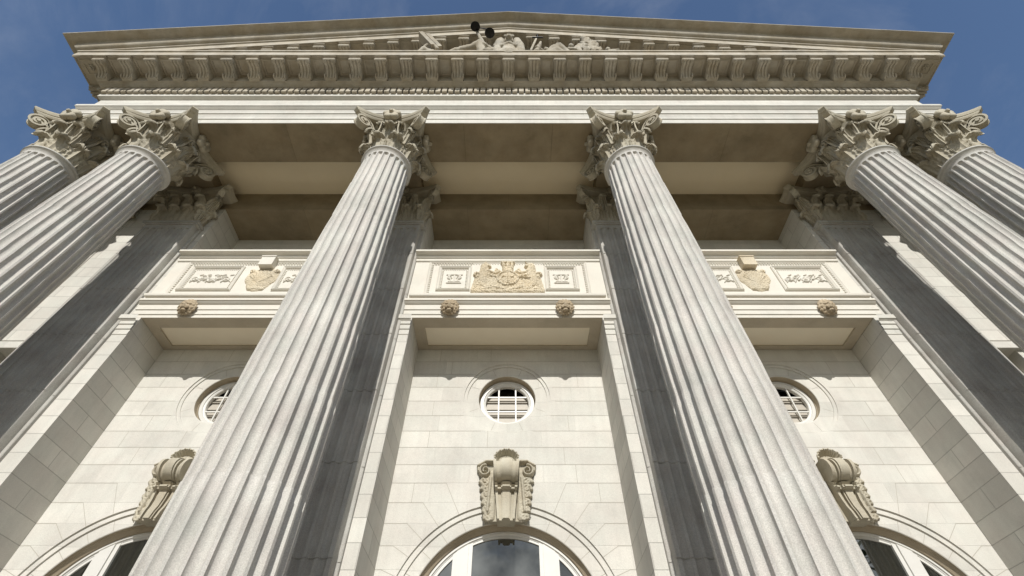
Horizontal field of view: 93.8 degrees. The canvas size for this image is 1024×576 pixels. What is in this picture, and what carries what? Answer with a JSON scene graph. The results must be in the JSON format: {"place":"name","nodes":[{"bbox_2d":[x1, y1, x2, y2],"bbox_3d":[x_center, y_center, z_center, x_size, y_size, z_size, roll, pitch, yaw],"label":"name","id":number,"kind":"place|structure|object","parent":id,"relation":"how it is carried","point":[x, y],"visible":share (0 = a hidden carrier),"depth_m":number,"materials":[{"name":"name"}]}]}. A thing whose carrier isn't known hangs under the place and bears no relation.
{"place":"outdoors","nodes":[
{"label":"outdoors","id":0,"kind":"place"},
{"bbox_2d":[0,11,1023,575],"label":"neoclassical building","id":1,"kind":"structure","parent":0,"point":[504,407],"depth_m":10.01,"materials":[{"name":"stone"}]},
{"bbox_2d":[0,106,123,229],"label":"corinthian column","id":2,"kind":"structure","parent":1,"relation":"attached to","point":[69,147],"depth_m":10.97,"materials":[{"name":"stone"}]},
{"bbox_2d":[59,532,151,575],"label":"arched window","id":3,"kind":"structure","parent":1,"relation":"in","point":[117,558],"depth_m":7.39,"materials":[{"name":"white paint"}]},
{"bbox_2d":[0,106,224,340],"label":"corinthian column","id":4,"kind":"structure","parent":1,"relation":"attached to","point":[51,244],"depth_m":9.35,"materials":[{"name":"stone"}]},
{"bbox_2d":[198,382,236,423],"bbox_3d":[-5.645,2.465,9.683,1.200,1.200,0.470,0,-49,0],"label":"oculus window","id":5,"kind":"structure","parent":1,"relation":"in","point":[213,402],"depth_m":9.62,"materials":[{"name":"white paint"}]},
{"bbox_2d":[128,106,436,575],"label":"corinthian column","id":6,"kind":"structure","parent":1,"relation":"attached to","point":[237,503],"depth_m":5.64,"materials":[{"name":"stone"}]},
{"bbox_2d":[419,43,438,49],"bbox_3d":[-2.648,-6.769,13.872,1.129,1.057,0.515,0,-49,0],"label":"statue","id":7,"kind":"object","parent":1,"relation":"on","point":[424,47],"visible":0.23,"depth_m":13.60,"materials":[{"name":"stone"}]},
{"bbox_2d":[419,31,441,49],"bbox_3d":[-2.419,-7.231,14.161,0.841,0.902,0.299,17,-51,-14],"label":"tablet","id":8,"kind":"object","parent":7,"relation":"attached to","point":[429,39],"visible":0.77,"depth_m":14.05,"materials":[{"name":"stone"}]},
{"bbox_2d":[450,31,493,49],"bbox_3d":[-1.289,-7.042,14.081,1.656,1.683,0.660,7,-50,-6],"label":"statue","id":9,"kind":"object","parent":1,"relation":"on","point":[479,44],"visible":0.38,"depth_m":13.91,"materials":[{"name":"stone"}]},
{"bbox_2d":[471,21,494,37],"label":"balance scales","id":10,"kind":"object","parent":9,"relation":"hanging from","point":[489,31],"visible":1,"depth_m":14.14,"materials":[{"name":"black metal"}]},
{"bbox_2d":[429,532,581,575],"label":"arched window","id":11,"kind":"structure","parent":1,"relation":"in","point":[497,553],"depth_m":7.40,"materials":[{"name":"white paint"}]},
{"bbox_2d":[480,382,534,423],"bbox_3d":[-0.095,2.465,9.683,1.200,1.200,0.470,0,-49,0],"label":"oculus window","id":12,"kind":"structure","parent":1,"relation":"in","point":[501,407],"depth_m":9.67,"materials":[{"name":"white paint"}]},
{"bbox_2d":[493,33,524,52],"bbox_3d":[-0.093,-6.908,14.148,1.050,2.178,0.733,0,-49,0],"label":"statue","id":13,"kind":"object","parent":1,"relation":"on","point":[508,44],"visible":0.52,"depth_m":13.82,"materials":[{"name":"stone"}]},
{"bbox_2d":[530,34,542,49],"bbox_3d":[0.711,-7.152,13.935,0.431,1.585,0.076,0,-49,0],"label":"sword","id":14,"kind":"object","parent":1,"relation":"on","point":[536,38],"visible":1,"depth_m":14.25,"materials":[{"name":"stone"}]},
{"bbox_2d":[534,41,568,49],"bbox_3d":[1.136,-6.823,13.952,1.064,1.240,0.577,0,-49,0],"label":"statue","id":15,"kind":"object","parent":1,"relation":"on","point":[559,46],"visible":0.43,"depth_m":13.67,"materials":[{"name":"stone"}]},
{"bbox_2d":[567,43,582,49],"bbox_3d":[1.812,-6.733,13.836,0.489,0.913,0.520,0,-49,0],"label":"statue","id":16,"kind":"object","parent":1,"relation":"on","point":[571,46],"visible":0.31,"depth_m":13.59,"materials":[{"name":"stone"}]},
{"bbox_2d":[578,35,602,49],"bbox_3d":[2.246,-6.968,14.168,0.727,1.778,0.599,0,-49,0],"label":"statue","id":17,"kind":"object","parent":1,"relation":"on","point":[588,43],"visible":0.44,"depth_m":13.95,"materials":[{"name":"stone"}]},
{"bbox_2d":[580,106,873,575],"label":"corinthian column","id":18,"kind":"structure","parent":1,"relation":"attached to","point":[768,504],"depth_m":5.64,"materials":[{"name":"stone"}]},
{"bbox_2d":[772,382,815,423],"bbox_3d":[5.455,2.465,9.683,1.200,1.200,0.470,0,-49,0],"label":"oculus window","id":19,"kind":"structure","parent":1,"relation":"in","point":[795,401],"depth_m":9.65,"materials":[{"name":"white paint"}]},
{"bbox_2d":[852,532,951,575],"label":"arched window","id":20,"kind":"structure","parent":1,"relation":"in","point":[885,556],"depth_m":7.40,"materials":[{"name":"white paint"}]},
{"bbox_2d":[792,106,1023,351],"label":"corinthian column","id":21,"kind":"structure","parent":1,"relation":"attached to","point":[972,253],"depth_m":9.17,"materials":[{"name":"stone"}]},
{"bbox_2d":[892,106,1023,237],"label":"corinthian column","id":22,"kind":"structure","parent":1,"relation":"attached to","point":[946,147],"depth_m":10.86,"materials":[{"name":"stone"}]},
{"bbox_2d":[0,0,1023,168],"label":"sky","id":23,"kind":"structure","parent":0,"point":[982,64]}
]}

